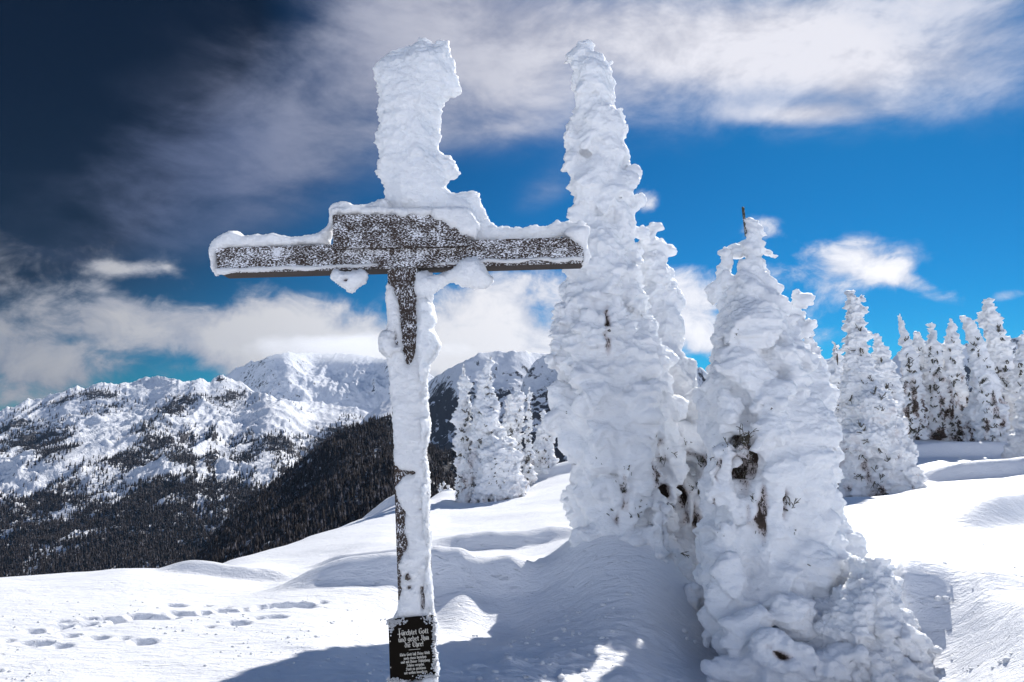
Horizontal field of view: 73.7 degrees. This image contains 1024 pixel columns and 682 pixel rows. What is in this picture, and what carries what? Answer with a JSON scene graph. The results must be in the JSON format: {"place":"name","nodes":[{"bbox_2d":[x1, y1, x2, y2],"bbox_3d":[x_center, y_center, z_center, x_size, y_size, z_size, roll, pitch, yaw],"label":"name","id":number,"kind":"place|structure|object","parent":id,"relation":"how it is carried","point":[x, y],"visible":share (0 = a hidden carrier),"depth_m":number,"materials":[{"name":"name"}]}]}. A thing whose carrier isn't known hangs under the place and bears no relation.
{"place":"outdoors","nodes":[
{"label":"outdoors","id":0,"kind":"place"},
{"bbox_2d":[0,375,367,576],"bbox_3d":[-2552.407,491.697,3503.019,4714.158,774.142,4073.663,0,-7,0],"label":"snowy range","id":1,"kind":"structure","parent":0,"point":[100,434],"depth_m":3461.23,"materials":[{"name":"white snow"}]},
{"bbox_2d":[0,375,362,576],"bbox_3d":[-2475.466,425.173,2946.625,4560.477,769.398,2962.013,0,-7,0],"label":"forest","id":2,"kind":"object","parent":1,"relation":"on","point":[85,558],"visible":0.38,"depth_m":2331.57,"materials":[{"name":"green plant"}]},
{"bbox_2d":[225,352,433,412],"bbox_3d":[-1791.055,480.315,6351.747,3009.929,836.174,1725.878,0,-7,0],"label":"mountain","id":3,"kind":"structure","parent":0,"point":[361,382],"depth_m":6222.11,"materials":[{"name":"white snow"}]},
{"bbox_2d":[210,415,456,561],"bbox_3d":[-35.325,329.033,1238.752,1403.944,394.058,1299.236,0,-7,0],"label":"wooded spur","id":4,"kind":"structure","parent":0,"point":[330,501],"depth_m":1122.30,"materials":[{"name":"dark conifer forest"},{"name":"snow"}]},
{"bbox_2d":[192,412,456,562],"bbox_3d":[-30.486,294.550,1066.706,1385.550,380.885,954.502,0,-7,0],"label":"forest","id":5,"kind":"object","parent":4,"relation":"on","point":[278,495],"visible":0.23,"depth_m":1124.13,"materials":[{"name":"green plant"}]},
{"bbox_2d":[359,350,545,451],"bbox_3d":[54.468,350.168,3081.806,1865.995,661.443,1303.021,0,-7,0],"label":"clouded mountain","id":6,"kind":"structure","parent":0,"point":[509,369],"depth_m":3088.20,"materials":[{"name":"white snow"}]},
{"bbox_2d":[0,438,1023,681],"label":"ground","id":7,"kind":"structure","parent":0,"point":[518,570],"depth_m":6.82,"materials":[{"name":"white snow"}]},
{"bbox_2d":[208,37,591,681],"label":"summit cross","id":8,"kind":"object","parent":7,"relation":"on","point":[415,229],"visible":1,"depth_m":3.62,"materials":[{"name":"brown wood"}]},
{"bbox_2d":[443,485,452,490],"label":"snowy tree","id":9,"kind":"object","parent":7,"relation":"on","point":[448,488],"visible":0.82,"depth_m":39.23,"materials":[{"name":"white snow"}]},
{"bbox_2d":[450,364,472,499],"bbox_3d":[-1.937,4.172,28.236,1.176,6.506,1.040,-2,-7,19],"label":"snow covered spruce","id":10,"kind":"object","parent":7,"relation":"on","point":[460,420],"visible":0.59,"depth_m":28.08,"materials":[{"name":"white plant"}]},
{"bbox_2d":[454,356,506,502],"bbox_3d":[-1.232,3.915,27.695,2.245,6.613,2.181,0,-7,0],"label":"snow covered spruce","id":11,"kind":"object","parent":7,"relation":"on","point":[485,426],"visible":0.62,"depth_m":27.25,"materials":[{"name":"white plant"}]},
{"bbox_2d":[470,435,529,502],"bbox_3d":[-0.451,5.226,26.618,2.359,3.066,2.014,0,-7,0],"label":"snow covered spruce","id":12,"kind":"object","parent":7,"relation":"on","point":[499,476],"visible":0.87,"depth_m":26.02,"materials":[{"name":"white plant"}]},
{"bbox_2d":[0,544,1023,681],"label":"snow crumbs","id":13,"kind":"object","parent":7,"relation":"on","point":[563,628],"visible":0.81,"depth_m":5.50,"materials":[{"name":"white snow"}]},
{"bbox_2d":[501,390,526,471],"bbox_3d":[0.113,4.803,30.616,1.284,5.181,1.208,0,-7,0],"label":"snow covered spruce","id":14,"kind":"object","parent":7,"relation":"on","point":[512,424],"visible":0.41,"depth_m":30.54,"materials":[{"name":"white plant"}]},
{"bbox_2d":[522,387,537,485],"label":"snow covered spruce","id":15,"kind":"object","parent":7,"relation":"on","point":[529,473],"visible":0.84,"depth_m":30.50,"materials":[{"name":"white plant"}]},
{"bbox_2d":[530,410,558,474],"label":"snow covered spruce","id":16,"kind":"object","parent":7,"relation":"on","point":[545,460],"visible":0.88,"depth_m":32.33,"materials":[{"name":"white plant"}]},
{"bbox_2d":[542,39,704,610],"bbox_3d":[1.380,-0.467,8.437,1.918,7.200,1.574,-3,-7,21],"label":"snow covered spruce","id":17,"kind":"object","parent":7,"relation":"on","point":[616,413],"visible":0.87,"depth_m":8.05,"materials":[{"name":"white plant"}]},
{"bbox_2d":[636,222,708,565],"bbox_3d":[2.373,0.812,9.027,1.744,5.252,2.278,1,-7,-8],"label":"snow covered spruce","id":18,"kind":"object","parent":7,"relation":"on","point":[665,294],"visible":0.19,"depth_m":9.29,"materials":[{"name":"white plant"}]},
{"bbox_2d":[691,207,870,681],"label":"snow covered spruce","id":19,"kind":"object","parent":7,"relation":"on","point":[775,533],"visible":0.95,"depth_m":6.15,"materials":[{"name":"white plant"}]},
{"bbox_2d":[804,336,821,354],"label":"snow covered spruce","id":20,"kind":"object","parent":7,"relation":"on","point":[815,348],"visible":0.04,"depth_m":29.96,"materials":[{"name":"white plant"}]},
{"bbox_2d":[827,341,843,423],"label":"snow covered spruce","id":21,"kind":"object","parent":7,"relation":"on","point":[835,366],"visible":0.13,"depth_m":28.00,"materials":[{"name":"white plant"}]},
{"bbox_2d":[796,555,943,681],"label":"snow covered spruce","id":22,"kind":"object","parent":7,"relation":"on","point":[864,604],"visible":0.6,"depth_m":5.43,"materials":[{"name":"white plant"}]},
{"bbox_2d":[837,290,928,496],"bbox_3d":[12.827,2.210,24.177,3.281,8.326,3.257,0,-7,0],"label":"snow covered spruce","id":23,"kind":"object","parent":7,"relation":"on","point":[877,446],"visible":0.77,"depth_m":23.42,"materials":[{"name":"white plant"}]},
{"bbox_2d":[871,333,909,436],"bbox_3d":[15.832,2.790,28.888,1.809,6.287,1.905,0,-7,0],"label":"snow covered spruce","id":24,"kind":"object","parent":7,"relation":"on","point":[881,356],"visible":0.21,"depth_m":28.70,"materials":[{"name":"white plant"}]},
{"bbox_2d":[897,314,930,439],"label":"snow covered spruce","id":25,"kind":"object","parent":7,"relation":"on","point":[915,409],"visible":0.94,"depth_m":42.58,"materials":[{"name":"white plant"}]},
{"bbox_2d":[912,331,925,383],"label":"snow covered spruce","id":26,"kind":"object","parent":7,"relation":"on","point":[918,343],"visible":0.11,"depth_m":44.93,"materials":[{"name":"white plant"}]},
{"bbox_2d":[922,322,954,440],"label":"snow covered spruce","id":27,"kind":"object","parent":7,"relation":"on","point":[937,397],"visible":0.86,"depth_m":43.42,"materials":[{"name":"white plant"}]},
{"bbox_2d":[942,318,969,441],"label":"snow covered spruce","id":28,"kind":"object","parent":7,"relation":"on","point":[954,369],"visible":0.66,"depth_m":43.58,"materials":[{"name":"white plant"}]},
{"bbox_2d":[959,392,976,441],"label":"snow covered spruce","id":29,"kind":"object","parent":7,"relation":"on","point":[967,436],"visible":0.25,"depth_m":41.57,"materials":[{"name":"white plant"}]},
{"bbox_2d":[959,315,1010,441],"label":"snow covered spruce","id":30,"kind":"object","parent":7,"relation":"on","point":[988,414],"visible":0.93,"depth_m":40.49,"materials":[{"name":"white plant"}]},
{"bbox_2d":[975,298,1016,400],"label":"snow covered spruce","id":31,"kind":"object","parent":7,"relation":"on","point":[1000,345],"visible":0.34,"depth_m":44.97,"materials":[{"name":"white plant"}]},
{"bbox_2d":[1001,363,1023,458],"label":"snow covered spruce","id":32,"kind":"object","parent":7,"relation":"on","point":[1014,448],"visible":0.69,"depth_m":32.95,"materials":[{"name":"white plant"}]},
{"bbox_2d":[1002,330,1023,432],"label":"snow covered spruce","id":33,"kind":"object","parent":7,"relation":"on","point":[1015,380],"visible":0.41,"depth_m":41.91,"materials":[{"name":"white plant"}]},
{"bbox_2d":[0,0,1023,410],"label":"sky","id":34,"kind":"structure","parent":0,"point":[876,147],"materials":[{"name":"blue"}]},
{"bbox_2d":[520,355,707,470],"bbox_3d":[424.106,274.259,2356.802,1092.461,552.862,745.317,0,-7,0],"label":"shadowed shoulder","id":35,"kind":"object","parent":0,"point":[540,377],"visible":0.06,"depth_m":2345.68},
{"bbox_2d":[825,354,890,362],"bbox_3d":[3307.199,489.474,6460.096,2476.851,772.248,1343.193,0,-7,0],"label":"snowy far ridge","id":36,"kind":"structure","parent":0,"point":[827,360],"depth_m":6760.64,"materials":[{"name":"white snow"}]},
{"bbox_2d":[891,335,1019,414],"bbox_3d":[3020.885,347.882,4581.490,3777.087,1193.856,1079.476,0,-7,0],"label":"distant range","id":37,"kind":"structure","parent":0,"point":[895,359],"depth_m":4368.17,"materials":[{"name":"white snow"}]}
]}

